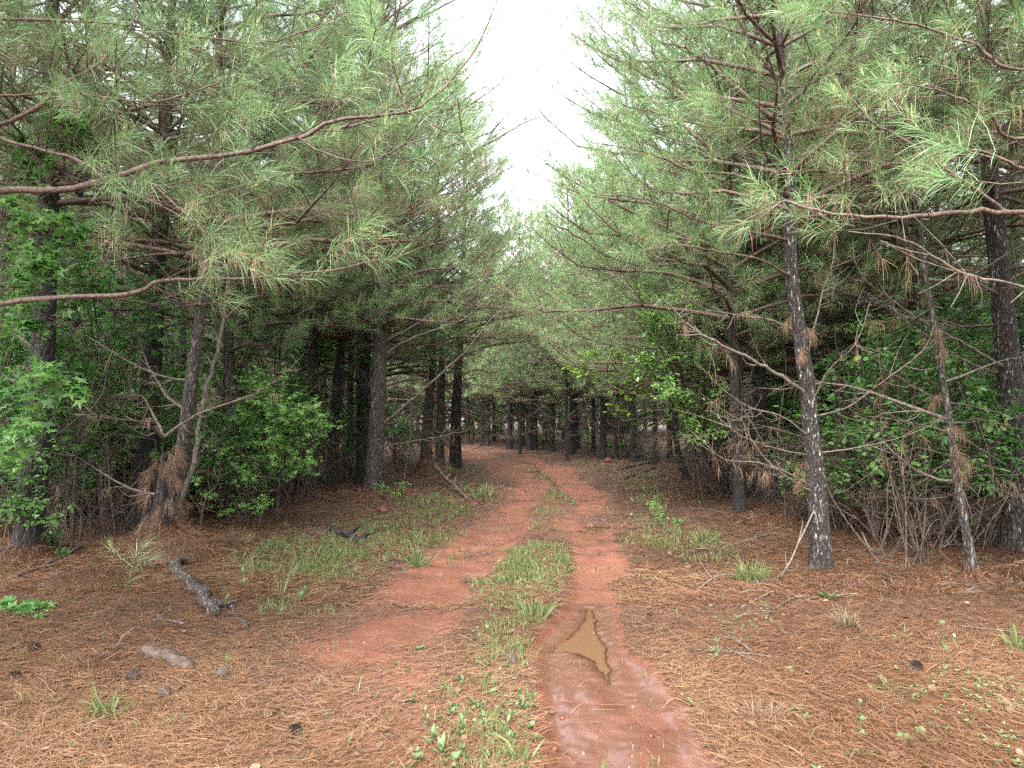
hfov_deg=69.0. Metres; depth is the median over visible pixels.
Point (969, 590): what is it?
fallen stick
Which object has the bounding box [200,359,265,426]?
understorey shrub
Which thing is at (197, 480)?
sweetgum sapling
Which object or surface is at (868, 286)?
pine tree
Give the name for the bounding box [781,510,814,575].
leaning stick
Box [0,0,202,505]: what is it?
pine tree
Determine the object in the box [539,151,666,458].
pine tree
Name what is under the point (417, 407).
understorey shrub
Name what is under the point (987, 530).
brush clump
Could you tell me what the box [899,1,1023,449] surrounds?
pine tree
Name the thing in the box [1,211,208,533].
understorey shrub
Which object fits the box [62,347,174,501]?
understorey shrub
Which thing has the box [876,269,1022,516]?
understorey shrub
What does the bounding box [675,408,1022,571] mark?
brush clump
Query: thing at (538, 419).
understorey shrub
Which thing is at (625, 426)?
understorey shrub
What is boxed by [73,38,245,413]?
pine tree
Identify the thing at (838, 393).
pine tree
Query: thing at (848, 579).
straw heap
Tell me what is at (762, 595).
fallen branch
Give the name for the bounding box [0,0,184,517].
pine tree
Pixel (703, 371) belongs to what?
pine tree
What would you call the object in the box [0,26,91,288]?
pine tree
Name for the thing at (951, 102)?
pine tree
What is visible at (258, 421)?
understorey shrub
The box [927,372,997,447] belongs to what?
understorey shrub
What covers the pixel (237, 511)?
brush clump
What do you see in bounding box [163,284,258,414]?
pine tree
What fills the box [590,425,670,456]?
brush clump
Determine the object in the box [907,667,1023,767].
ground cover
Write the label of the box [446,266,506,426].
pine tree
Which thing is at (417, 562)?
grass tuft
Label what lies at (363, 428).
pine tree
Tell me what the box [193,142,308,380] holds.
pine tree
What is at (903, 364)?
dead sapling
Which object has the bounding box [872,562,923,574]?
ground twig
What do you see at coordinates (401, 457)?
brush clump
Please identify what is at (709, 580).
fallen branch
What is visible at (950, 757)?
pine straw
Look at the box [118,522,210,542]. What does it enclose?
straw heap
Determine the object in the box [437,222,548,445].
pine tree
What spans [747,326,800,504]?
dead sapling
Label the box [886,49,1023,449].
pine tree
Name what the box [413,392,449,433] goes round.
understorey shrub
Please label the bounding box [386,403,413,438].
understorey shrub
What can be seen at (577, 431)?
pine tree
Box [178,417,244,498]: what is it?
understorey shrub
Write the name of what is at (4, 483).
understorey shrub
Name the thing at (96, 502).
brush clump
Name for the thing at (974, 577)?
straw heap
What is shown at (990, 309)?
understorey shrub
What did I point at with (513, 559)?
grass
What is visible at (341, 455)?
brush clump
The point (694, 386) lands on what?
understorey shrub
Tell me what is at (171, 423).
understorey shrub
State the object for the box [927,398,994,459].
understorey shrub
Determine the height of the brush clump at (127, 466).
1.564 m
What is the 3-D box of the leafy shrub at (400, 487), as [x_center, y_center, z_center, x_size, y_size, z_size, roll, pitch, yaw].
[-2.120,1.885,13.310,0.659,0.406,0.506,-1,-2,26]
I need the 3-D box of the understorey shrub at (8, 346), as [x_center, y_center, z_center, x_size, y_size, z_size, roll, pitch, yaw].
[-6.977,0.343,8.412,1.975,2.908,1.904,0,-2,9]
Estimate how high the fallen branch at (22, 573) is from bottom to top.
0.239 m
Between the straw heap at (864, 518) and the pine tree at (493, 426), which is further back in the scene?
the pine tree at (493, 426)
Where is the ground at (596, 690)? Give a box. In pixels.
[0,418,1023,767]
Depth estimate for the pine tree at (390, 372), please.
22.40 m
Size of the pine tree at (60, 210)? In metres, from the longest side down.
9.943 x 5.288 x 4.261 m
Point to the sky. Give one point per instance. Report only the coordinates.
(519, 39)
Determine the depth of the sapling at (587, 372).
14.00 m
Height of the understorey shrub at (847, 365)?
2.564 m
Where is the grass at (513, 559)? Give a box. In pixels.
[3,459,1010,767]
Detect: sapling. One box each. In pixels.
[46,419,141,541]
[62,355,126,535]
[149,449,204,486]
[175,399,244,530]
[197,489,273,523]
[202,365,340,516]
[219,395,253,512]
[224,445,284,523]
[285,360,337,503]
[391,346,433,484]
[561,348,717,459]
[618,280,751,492]
[659,336,703,500]
[716,334,760,459]
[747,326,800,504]
[786,298,830,496]
[838,302,993,420]
[865,274,947,521]
[877,370,978,538]
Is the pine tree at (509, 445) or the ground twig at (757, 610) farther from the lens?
the pine tree at (509, 445)
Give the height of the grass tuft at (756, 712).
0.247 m
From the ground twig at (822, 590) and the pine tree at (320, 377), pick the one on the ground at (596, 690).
the pine tree at (320, 377)
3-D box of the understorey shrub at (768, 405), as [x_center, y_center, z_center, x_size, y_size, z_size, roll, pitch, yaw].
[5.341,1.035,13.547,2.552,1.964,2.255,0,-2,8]
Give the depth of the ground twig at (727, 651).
4.84 m
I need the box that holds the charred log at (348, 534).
[329,524,372,543]
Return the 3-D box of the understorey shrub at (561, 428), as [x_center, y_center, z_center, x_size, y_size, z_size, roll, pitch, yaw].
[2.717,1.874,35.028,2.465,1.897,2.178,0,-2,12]
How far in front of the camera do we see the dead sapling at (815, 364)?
13.19 m
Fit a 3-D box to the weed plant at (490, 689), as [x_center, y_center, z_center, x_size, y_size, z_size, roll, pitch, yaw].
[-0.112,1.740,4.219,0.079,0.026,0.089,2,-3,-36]
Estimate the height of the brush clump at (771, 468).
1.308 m
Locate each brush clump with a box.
[0,416,173,540]
[0,431,156,542]
[47,435,241,538]
[49,423,237,536]
[50,427,196,518]
[58,441,160,514]
[89,473,132,508]
[123,452,326,525]
[124,436,259,498]
[136,416,330,507]
[202,409,420,495]
[261,431,372,507]
[265,440,327,502]
[318,431,398,482]
[319,434,354,472]
[340,410,448,471]
[384,408,462,458]
[384,432,435,470]
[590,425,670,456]
[605,410,667,461]
[610,422,663,455]
[611,432,667,459]
[613,405,716,472]
[615,403,776,494]
[615,430,680,460]
[669,406,776,472]
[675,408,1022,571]
[684,425,797,492]
[692,438,854,510]
[718,393,941,530]
[730,431,793,484]
[733,420,919,535]
[744,439,873,516]
[759,420,893,523]
[786,432,895,512]
[802,417,996,496]
[825,457,954,549]
[837,428,961,509]
[849,407,1022,526]
[862,441,1023,549]
[892,432,1023,550]
[976,438,1000,497]
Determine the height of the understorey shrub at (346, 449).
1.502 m
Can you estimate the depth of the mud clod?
3.63 m
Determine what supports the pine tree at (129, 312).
on the ground at (596, 690)
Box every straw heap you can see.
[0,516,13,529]
[0,541,65,564]
[14,559,158,594]
[39,642,145,681]
[61,517,129,529]
[106,515,230,565]
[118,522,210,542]
[320,486,394,502]
[406,455,459,477]
[576,521,623,534]
[604,568,665,591]
[737,508,806,526]
[820,568,878,590]
[848,506,897,521]
[854,519,911,535]
[876,577,949,595]
[928,557,1022,590]
[996,550,1023,576]
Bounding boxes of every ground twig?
[137,612,184,623]
[672,632,778,657]
[696,541,726,548]
[709,625,752,651]
[724,642,768,665]
[732,593,775,619]
[757,594,799,612]
[784,588,857,605]
[797,582,856,596]
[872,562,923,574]
[934,578,991,588]
[962,625,1023,633]
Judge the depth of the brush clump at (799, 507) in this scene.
9.73 m
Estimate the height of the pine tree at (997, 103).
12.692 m
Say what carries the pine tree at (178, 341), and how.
on the ground at (596, 690)
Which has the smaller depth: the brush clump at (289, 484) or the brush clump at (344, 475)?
the brush clump at (289, 484)
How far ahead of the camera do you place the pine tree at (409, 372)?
20.05 m
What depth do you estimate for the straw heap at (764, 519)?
9.75 m
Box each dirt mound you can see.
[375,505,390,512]
[602,457,613,462]
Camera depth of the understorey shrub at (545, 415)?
37.13 m
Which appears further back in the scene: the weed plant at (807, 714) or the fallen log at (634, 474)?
the fallen log at (634, 474)
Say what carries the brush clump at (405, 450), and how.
on the ground at (596, 690)
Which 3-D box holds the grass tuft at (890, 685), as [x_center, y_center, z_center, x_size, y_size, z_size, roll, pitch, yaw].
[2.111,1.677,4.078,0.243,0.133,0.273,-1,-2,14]
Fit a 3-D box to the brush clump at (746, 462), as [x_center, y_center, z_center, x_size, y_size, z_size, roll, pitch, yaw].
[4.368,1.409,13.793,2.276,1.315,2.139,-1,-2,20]
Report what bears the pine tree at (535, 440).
on the ground at (596, 690)
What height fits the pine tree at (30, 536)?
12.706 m
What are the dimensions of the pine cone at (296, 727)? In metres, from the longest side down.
0.082 x 0.081 x 0.080 m
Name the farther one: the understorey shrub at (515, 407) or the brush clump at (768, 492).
the understorey shrub at (515, 407)
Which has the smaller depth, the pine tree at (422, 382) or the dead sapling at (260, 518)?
the dead sapling at (260, 518)
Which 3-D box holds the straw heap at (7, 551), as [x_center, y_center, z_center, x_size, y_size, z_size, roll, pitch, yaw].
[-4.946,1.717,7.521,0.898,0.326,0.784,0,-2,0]
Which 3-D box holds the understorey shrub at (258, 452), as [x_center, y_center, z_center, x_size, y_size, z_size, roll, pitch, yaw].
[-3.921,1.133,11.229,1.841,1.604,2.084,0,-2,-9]
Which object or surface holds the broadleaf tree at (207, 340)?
on the ground at (596, 690)
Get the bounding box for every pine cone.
[5,670,22,679]
[25,642,40,652]
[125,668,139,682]
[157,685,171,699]
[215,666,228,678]
[287,724,302,736]
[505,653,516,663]
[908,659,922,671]
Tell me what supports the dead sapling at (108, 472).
on the ground at (596, 690)
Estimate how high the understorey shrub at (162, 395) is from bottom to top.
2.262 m
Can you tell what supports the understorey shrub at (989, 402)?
on the ground at (596, 690)
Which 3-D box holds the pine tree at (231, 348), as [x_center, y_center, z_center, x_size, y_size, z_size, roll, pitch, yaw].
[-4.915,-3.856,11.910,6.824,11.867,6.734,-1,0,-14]
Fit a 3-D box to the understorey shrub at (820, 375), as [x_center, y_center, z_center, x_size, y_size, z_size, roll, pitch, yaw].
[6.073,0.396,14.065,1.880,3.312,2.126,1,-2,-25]
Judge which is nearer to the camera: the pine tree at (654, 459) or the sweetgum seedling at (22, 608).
the sweetgum seedling at (22, 608)
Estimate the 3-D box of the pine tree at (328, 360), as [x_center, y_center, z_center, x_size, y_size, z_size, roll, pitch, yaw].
[-4.522,-3.041,16.661,5.996,10.523,6.140,2,-1,-16]
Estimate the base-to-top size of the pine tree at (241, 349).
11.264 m
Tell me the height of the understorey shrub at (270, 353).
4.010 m
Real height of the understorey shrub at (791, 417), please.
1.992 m
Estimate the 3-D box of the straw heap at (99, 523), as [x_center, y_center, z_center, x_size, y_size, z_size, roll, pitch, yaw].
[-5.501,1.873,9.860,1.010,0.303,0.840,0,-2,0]
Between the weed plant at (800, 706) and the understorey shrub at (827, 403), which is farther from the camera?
the understorey shrub at (827, 403)
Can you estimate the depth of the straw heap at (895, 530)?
9.19 m
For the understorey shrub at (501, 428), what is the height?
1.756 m
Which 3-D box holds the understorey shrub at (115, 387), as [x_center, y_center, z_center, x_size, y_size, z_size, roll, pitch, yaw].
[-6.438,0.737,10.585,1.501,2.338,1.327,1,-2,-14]
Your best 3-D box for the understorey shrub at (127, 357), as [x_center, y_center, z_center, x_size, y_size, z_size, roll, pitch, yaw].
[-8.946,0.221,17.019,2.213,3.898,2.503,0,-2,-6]
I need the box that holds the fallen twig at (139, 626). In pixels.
[109,609,169,650]
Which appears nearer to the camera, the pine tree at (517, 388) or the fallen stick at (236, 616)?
the fallen stick at (236, 616)
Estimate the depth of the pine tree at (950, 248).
22.31 m
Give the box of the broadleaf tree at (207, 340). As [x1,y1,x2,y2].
[103,181,339,502]
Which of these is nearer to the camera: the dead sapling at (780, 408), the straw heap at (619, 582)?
the straw heap at (619, 582)
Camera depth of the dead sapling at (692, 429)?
12.59 m
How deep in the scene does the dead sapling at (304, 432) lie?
12.10 m
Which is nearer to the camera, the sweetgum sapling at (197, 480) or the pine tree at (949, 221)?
the sweetgum sapling at (197, 480)
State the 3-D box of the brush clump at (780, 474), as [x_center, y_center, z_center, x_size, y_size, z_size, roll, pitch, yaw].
[3.728,1.011,9.736,3.128,1.807,2.939,1,-2,-27]
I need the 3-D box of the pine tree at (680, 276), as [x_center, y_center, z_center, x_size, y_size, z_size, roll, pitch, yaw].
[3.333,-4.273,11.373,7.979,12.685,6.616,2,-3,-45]
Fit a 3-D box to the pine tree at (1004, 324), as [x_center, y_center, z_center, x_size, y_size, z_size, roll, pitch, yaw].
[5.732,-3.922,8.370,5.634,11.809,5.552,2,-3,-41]
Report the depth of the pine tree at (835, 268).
13.57 m
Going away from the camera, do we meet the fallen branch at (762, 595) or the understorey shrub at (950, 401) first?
the fallen branch at (762, 595)
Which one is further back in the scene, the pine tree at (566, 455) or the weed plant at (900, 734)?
the pine tree at (566, 455)
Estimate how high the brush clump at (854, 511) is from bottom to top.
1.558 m
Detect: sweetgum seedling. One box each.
[0,595,57,619]
[46,502,71,555]
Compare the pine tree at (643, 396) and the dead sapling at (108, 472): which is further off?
the pine tree at (643, 396)
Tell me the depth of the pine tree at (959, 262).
18.58 m
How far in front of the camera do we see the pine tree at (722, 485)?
13.61 m
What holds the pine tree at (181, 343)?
on the ground at (596, 690)
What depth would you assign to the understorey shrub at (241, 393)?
12.76 m
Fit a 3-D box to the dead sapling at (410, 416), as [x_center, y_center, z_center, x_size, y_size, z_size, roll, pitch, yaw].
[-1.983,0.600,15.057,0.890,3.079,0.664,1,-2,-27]
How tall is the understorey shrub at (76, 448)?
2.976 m
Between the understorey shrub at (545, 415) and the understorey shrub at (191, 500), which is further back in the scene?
the understorey shrub at (545, 415)
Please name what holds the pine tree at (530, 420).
on the ground at (596, 690)
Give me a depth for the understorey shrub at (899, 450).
8.16 m
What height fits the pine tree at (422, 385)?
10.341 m
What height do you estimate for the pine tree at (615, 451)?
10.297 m
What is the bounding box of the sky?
[0,0,1023,416]
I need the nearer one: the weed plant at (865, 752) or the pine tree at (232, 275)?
the weed plant at (865, 752)
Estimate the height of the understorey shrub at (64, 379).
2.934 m
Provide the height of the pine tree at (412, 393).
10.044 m
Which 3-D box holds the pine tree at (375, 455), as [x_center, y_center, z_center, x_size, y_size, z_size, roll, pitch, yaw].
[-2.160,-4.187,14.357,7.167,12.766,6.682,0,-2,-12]
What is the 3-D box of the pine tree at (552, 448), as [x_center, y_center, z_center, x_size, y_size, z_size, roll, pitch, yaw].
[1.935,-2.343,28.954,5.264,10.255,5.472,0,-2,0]
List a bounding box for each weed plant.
[485,687,496,693]
[707,637,722,658]
[789,703,807,710]
[795,713,812,719]
[818,590,840,598]
[855,699,867,737]
[855,749,875,754]
[867,684,880,691]
[895,732,916,740]
[914,726,934,738]
[924,721,942,728]
[939,619,948,671]
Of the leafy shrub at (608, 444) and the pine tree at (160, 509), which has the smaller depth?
the pine tree at (160, 509)
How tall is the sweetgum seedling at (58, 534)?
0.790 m
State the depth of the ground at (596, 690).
5.52 m
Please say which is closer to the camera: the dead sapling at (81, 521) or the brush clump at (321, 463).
the dead sapling at (81, 521)
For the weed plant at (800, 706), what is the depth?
3.91 m
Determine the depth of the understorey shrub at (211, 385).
17.47 m
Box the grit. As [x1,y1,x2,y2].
[293,496,702,767]
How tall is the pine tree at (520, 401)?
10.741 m
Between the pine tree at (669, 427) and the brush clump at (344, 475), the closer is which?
the brush clump at (344, 475)
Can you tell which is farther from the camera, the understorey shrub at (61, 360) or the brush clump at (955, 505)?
the understorey shrub at (61, 360)
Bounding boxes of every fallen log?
[617,459,659,470]
[623,465,654,479]
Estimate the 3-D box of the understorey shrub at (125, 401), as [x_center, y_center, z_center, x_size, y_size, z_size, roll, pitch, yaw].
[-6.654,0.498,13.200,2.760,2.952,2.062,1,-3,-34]
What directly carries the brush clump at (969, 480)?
on the ground at (596, 690)
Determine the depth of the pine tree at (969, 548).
7.12 m
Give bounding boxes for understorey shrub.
[0,278,186,540]
[0,284,114,476]
[0,291,11,476]
[0,329,115,516]
[0,385,76,538]
[0,392,133,511]
[0,432,73,503]
[0,474,15,495]
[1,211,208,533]
[8,348,110,448]
[10,360,122,501]
[15,303,143,502]
[24,307,172,443]
[49,437,134,514]
[55,331,239,506]
[56,276,169,492]
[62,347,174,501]
[78,367,213,501]
[84,339,211,469]
[92,369,136,449]
[93,317,141,409]
[100,375,249,484]
[113,367,179,445]
[115,397,295,517]
[159,354,299,467]
[161,370,221,433]
[161,434,235,502]
[164,362,219,452]
[168,400,243,512]
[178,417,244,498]
[186,410,314,509]
[191,293,333,422]
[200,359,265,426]
[201,338,316,498]
[206,371,309,497]
[211,361,303,493]
[235,346,335,489]
[240,402,355,477]
[282,373,332,435]
[284,309,372,482]
[289,428,337,486]
[291,421,339,461]
[318,393,342,441]
[319,421,387,476]
[321,362,371,441]
[384,396,421,463]
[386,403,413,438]
[390,406,413,440]
[399,396,449,455]
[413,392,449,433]
[461,397,485,440]
[490,408,513,439]
[505,382,538,424]
[522,416,563,447]
[526,391,562,437]
[537,398,557,442]
[541,408,589,443]
[600,397,639,449]
[611,383,638,419]
[611,398,651,448]
[658,393,729,467]
[669,387,753,467]
[677,374,709,405]
[685,372,729,472]
[711,378,778,477]
[743,343,854,451]
[743,395,885,480]
[749,407,856,480]
[752,369,817,481]
[758,395,857,491]
[765,292,870,401]
[765,354,842,435]
[771,333,900,440]
[774,333,986,540]
[777,383,859,479]
[798,366,873,494]
[813,319,943,535]
[822,325,1014,545]
[825,295,964,495]
[826,378,971,479]
[831,387,1023,540]
[839,369,959,499]
[850,250,1023,494]
[870,375,977,459]
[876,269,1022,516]
[899,355,1023,516]
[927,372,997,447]
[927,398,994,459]
[941,272,1023,368]
[947,315,1023,440]
[983,229,1023,355]
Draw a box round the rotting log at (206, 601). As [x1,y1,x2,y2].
[168,557,244,616]
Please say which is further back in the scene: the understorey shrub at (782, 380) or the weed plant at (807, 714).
the understorey shrub at (782, 380)
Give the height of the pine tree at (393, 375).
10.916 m
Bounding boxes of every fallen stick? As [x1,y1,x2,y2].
[228,604,247,628]
[363,557,404,570]
[643,475,665,479]
[723,524,785,547]
[950,581,1023,594]
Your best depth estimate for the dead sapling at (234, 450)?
10.95 m
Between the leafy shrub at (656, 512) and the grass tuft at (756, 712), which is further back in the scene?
the leafy shrub at (656, 512)
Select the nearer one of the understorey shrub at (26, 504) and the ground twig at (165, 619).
the ground twig at (165, 619)
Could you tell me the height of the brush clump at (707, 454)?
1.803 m
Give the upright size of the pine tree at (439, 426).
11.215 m
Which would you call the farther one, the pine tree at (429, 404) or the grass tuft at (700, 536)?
the pine tree at (429, 404)
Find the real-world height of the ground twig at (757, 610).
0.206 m
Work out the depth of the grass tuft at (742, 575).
6.90 m
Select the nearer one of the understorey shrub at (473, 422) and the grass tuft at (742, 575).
the grass tuft at (742, 575)
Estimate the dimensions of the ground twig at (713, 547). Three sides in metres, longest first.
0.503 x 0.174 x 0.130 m
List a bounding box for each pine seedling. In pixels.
[92,529,166,634]
[430,425,448,463]
[444,462,454,474]
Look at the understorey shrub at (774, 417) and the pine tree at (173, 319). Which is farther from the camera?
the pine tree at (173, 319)
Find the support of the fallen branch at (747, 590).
on the ground at (596, 690)
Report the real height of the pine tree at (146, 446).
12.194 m
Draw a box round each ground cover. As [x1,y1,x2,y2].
[714,601,772,628]
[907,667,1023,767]
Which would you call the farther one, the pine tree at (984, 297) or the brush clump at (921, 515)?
the pine tree at (984, 297)
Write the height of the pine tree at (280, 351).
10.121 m
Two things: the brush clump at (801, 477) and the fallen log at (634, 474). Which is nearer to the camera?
the brush clump at (801, 477)
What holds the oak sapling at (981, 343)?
on the ground at (596, 690)
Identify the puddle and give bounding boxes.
[552,608,609,679]
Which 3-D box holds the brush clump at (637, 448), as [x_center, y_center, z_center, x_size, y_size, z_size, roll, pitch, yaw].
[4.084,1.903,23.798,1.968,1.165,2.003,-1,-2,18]
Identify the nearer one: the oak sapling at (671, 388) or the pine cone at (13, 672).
the pine cone at (13, 672)
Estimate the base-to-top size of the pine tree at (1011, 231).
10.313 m
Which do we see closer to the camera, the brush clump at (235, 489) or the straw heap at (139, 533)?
the straw heap at (139, 533)
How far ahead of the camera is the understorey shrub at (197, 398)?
13.82 m
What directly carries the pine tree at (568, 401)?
on the ground at (596, 690)
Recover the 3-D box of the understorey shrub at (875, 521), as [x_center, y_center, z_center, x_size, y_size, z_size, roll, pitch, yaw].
[4.331,0.614,8.916,2.310,2.471,1.726,-1,-2,20]
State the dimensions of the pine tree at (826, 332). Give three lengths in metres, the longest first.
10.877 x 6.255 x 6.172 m
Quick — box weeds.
[21,497,1022,767]
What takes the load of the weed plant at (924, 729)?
on the ground at (596, 690)
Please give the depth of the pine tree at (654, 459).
21.43 m
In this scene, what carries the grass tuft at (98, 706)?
on the ground at (596, 690)
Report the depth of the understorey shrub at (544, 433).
31.30 m
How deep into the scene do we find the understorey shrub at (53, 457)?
9.20 m
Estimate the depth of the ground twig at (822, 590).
6.13 m
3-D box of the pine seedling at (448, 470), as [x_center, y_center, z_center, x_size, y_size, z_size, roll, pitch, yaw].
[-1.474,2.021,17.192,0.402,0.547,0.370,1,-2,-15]
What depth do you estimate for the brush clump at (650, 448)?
22.87 m
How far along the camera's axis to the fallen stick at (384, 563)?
7.76 m
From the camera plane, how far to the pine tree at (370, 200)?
7.80 m
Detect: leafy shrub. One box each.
[373,480,411,496]
[581,425,648,456]
[646,499,684,531]
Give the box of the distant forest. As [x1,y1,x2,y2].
[15,160,1023,435]
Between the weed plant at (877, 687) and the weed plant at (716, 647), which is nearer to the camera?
the weed plant at (877, 687)
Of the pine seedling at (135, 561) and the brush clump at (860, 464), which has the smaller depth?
the pine seedling at (135, 561)
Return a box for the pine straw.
[0,447,1023,767]
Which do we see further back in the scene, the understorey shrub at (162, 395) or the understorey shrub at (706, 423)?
the understorey shrub at (706, 423)
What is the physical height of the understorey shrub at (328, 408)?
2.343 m
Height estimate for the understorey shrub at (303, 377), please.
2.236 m
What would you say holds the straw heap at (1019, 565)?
on the ground at (596, 690)
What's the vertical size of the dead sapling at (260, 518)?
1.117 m
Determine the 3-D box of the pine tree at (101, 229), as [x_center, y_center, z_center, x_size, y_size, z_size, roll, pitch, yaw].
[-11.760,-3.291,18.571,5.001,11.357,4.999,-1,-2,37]
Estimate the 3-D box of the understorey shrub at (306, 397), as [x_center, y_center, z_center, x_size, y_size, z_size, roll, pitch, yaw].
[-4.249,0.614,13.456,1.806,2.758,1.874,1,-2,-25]
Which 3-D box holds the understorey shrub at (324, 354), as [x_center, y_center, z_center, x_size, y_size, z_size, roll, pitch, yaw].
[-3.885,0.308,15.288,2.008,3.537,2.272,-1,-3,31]
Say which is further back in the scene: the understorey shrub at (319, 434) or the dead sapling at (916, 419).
the understorey shrub at (319, 434)
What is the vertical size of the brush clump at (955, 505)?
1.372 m
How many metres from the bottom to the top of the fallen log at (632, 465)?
0.173 m
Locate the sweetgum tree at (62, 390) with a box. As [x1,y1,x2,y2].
[0,95,111,481]
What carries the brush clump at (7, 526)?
on the ground at (596, 690)
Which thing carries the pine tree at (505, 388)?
on the ground at (596, 690)
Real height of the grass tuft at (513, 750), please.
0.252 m
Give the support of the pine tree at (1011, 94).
on the ground at (596, 690)
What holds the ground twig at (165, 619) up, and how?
on the ground at (596, 690)
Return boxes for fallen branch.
[8,532,109,578]
[433,461,466,499]
[696,556,786,589]
[708,552,768,606]
[740,575,779,607]
[861,532,921,558]
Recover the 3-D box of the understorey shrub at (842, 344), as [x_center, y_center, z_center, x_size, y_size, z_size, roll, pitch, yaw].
[6.825,0.235,13.289,2.022,3.562,2.287,2,-3,-36]
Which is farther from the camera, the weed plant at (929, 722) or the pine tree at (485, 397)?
the pine tree at (485, 397)
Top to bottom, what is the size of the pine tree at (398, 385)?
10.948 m
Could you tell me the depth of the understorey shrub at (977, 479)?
8.51 m
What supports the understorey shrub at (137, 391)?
on the ground at (596, 690)
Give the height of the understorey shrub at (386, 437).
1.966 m
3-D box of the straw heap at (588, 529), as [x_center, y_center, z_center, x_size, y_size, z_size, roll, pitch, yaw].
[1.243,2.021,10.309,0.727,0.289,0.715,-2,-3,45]
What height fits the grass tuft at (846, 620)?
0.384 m
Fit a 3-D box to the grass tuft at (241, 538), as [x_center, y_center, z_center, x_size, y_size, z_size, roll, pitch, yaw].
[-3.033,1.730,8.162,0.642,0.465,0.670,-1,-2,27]
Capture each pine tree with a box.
[0,0,51,76]
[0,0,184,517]
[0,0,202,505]
[0,0,343,548]
[0,0,394,527]
[0,0,422,505]
[0,0,511,528]
[0,0,521,327]
[0,1,140,489]
[0,11,178,375]
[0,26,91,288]
[0,49,30,74]
[10,348,304,537]
[11,166,132,368]
[16,58,148,366]
[66,2,283,428]
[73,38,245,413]
[80,150,176,397]
[82,14,284,414]
[94,217,255,414]
[102,173,247,397]
[103,218,217,393]
[115,170,234,398]
[124,30,299,411]
[140,0,569,489]
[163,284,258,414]
[164,134,272,403]
[177,0,575,493]
[177,39,422,444]
[189,0,494,484]
[190,215,331,394]
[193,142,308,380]
[204,272,297,390]
[211,160,334,398]
[218,0,475,484]
[239,6,508,472]
[253,257,371,431]
[277,111,471,433]
[284,143,488,440]
[319,256,406,405]
[320,171,446,438]
[331,55,536,462]
[346,314,415,422]
[355,74,560,462]
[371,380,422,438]
[372,81,568,467]
[386,289,471,440]
[386,375,417,428]
[387,282,474,432]
[387,294,477,425]
[387,337,422,437]
[393,288,471,421]
[399,199,512,444]
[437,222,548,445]
[445,229,527,445]
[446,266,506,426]
[449,248,507,439]
[452,0,981,512]
[462,203,548,448]
[462,216,564,448]
[462,259,528,440]
[463,179,575,453]
[471,194,569,450]
[472,256,556,441]
[473,256,559,435]
[474,232,557,446]
[479,151,640,460]
[486,181,642,454]
[499,197,596,451]
[509,2,808,480]
[511,155,619,448]
[515,0,900,493]
[515,161,648,451]
[531,130,751,464]
[534,0,1023,570]
[539,149,691,458]
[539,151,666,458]
[539,233,589,438]
[541,187,665,450]
[550,121,706,461]
[556,237,597,441]
[581,77,823,449]
[581,196,683,435]
[594,0,957,498]
[596,154,727,457]
[596,272,660,439]
[614,1,970,482]
[617,147,778,463]
[624,100,853,468]
[635,4,1023,484]
[663,1,1023,498]
[681,0,1023,501]
[682,1,994,497]
[703,0,1023,570]
[705,0,1023,308]
[739,0,1023,550]
[744,380,750,429]
[766,51,964,427]
[831,0,1023,428]
[872,168,1016,372]
[873,61,1023,396]
[875,165,983,350]
[877,0,1023,458]
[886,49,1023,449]
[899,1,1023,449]
[903,0,1023,435]
[932,14,1023,172]
[933,162,1023,465]
[944,18,1023,411]
[996,80,1023,129]
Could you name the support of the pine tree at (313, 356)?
on the ground at (596, 690)
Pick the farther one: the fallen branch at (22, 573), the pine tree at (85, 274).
the pine tree at (85, 274)
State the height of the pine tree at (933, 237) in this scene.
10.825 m
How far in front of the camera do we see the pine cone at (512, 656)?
4.71 m
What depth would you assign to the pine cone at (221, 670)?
4.41 m
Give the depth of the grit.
3.79 m
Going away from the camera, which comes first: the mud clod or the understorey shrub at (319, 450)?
the mud clod
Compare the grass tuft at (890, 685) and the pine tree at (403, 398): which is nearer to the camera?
the grass tuft at (890, 685)
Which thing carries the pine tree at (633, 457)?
on the ground at (596, 690)
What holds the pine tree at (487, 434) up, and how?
on the ground at (596, 690)
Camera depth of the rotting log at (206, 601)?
6.11 m
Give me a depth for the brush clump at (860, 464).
12.27 m
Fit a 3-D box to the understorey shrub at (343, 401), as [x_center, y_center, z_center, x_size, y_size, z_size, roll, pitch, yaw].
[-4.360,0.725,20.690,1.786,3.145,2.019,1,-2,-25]
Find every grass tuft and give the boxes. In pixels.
[72,679,144,728]
[212,525,261,545]
[400,540,444,570]
[469,481,498,498]
[492,729,549,765]
[506,589,562,622]
[684,520,724,542]
[714,689,797,729]
[723,557,775,584]
[821,602,867,633]
[878,673,911,697]
[982,615,1023,652]
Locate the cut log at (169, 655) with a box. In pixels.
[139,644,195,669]
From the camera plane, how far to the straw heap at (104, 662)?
4.45 m
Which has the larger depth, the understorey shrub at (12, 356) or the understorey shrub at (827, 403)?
the understorey shrub at (827, 403)
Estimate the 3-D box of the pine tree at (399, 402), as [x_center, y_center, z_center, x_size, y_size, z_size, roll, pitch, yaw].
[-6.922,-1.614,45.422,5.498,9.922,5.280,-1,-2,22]
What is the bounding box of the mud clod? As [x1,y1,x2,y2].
[551,745,558,750]

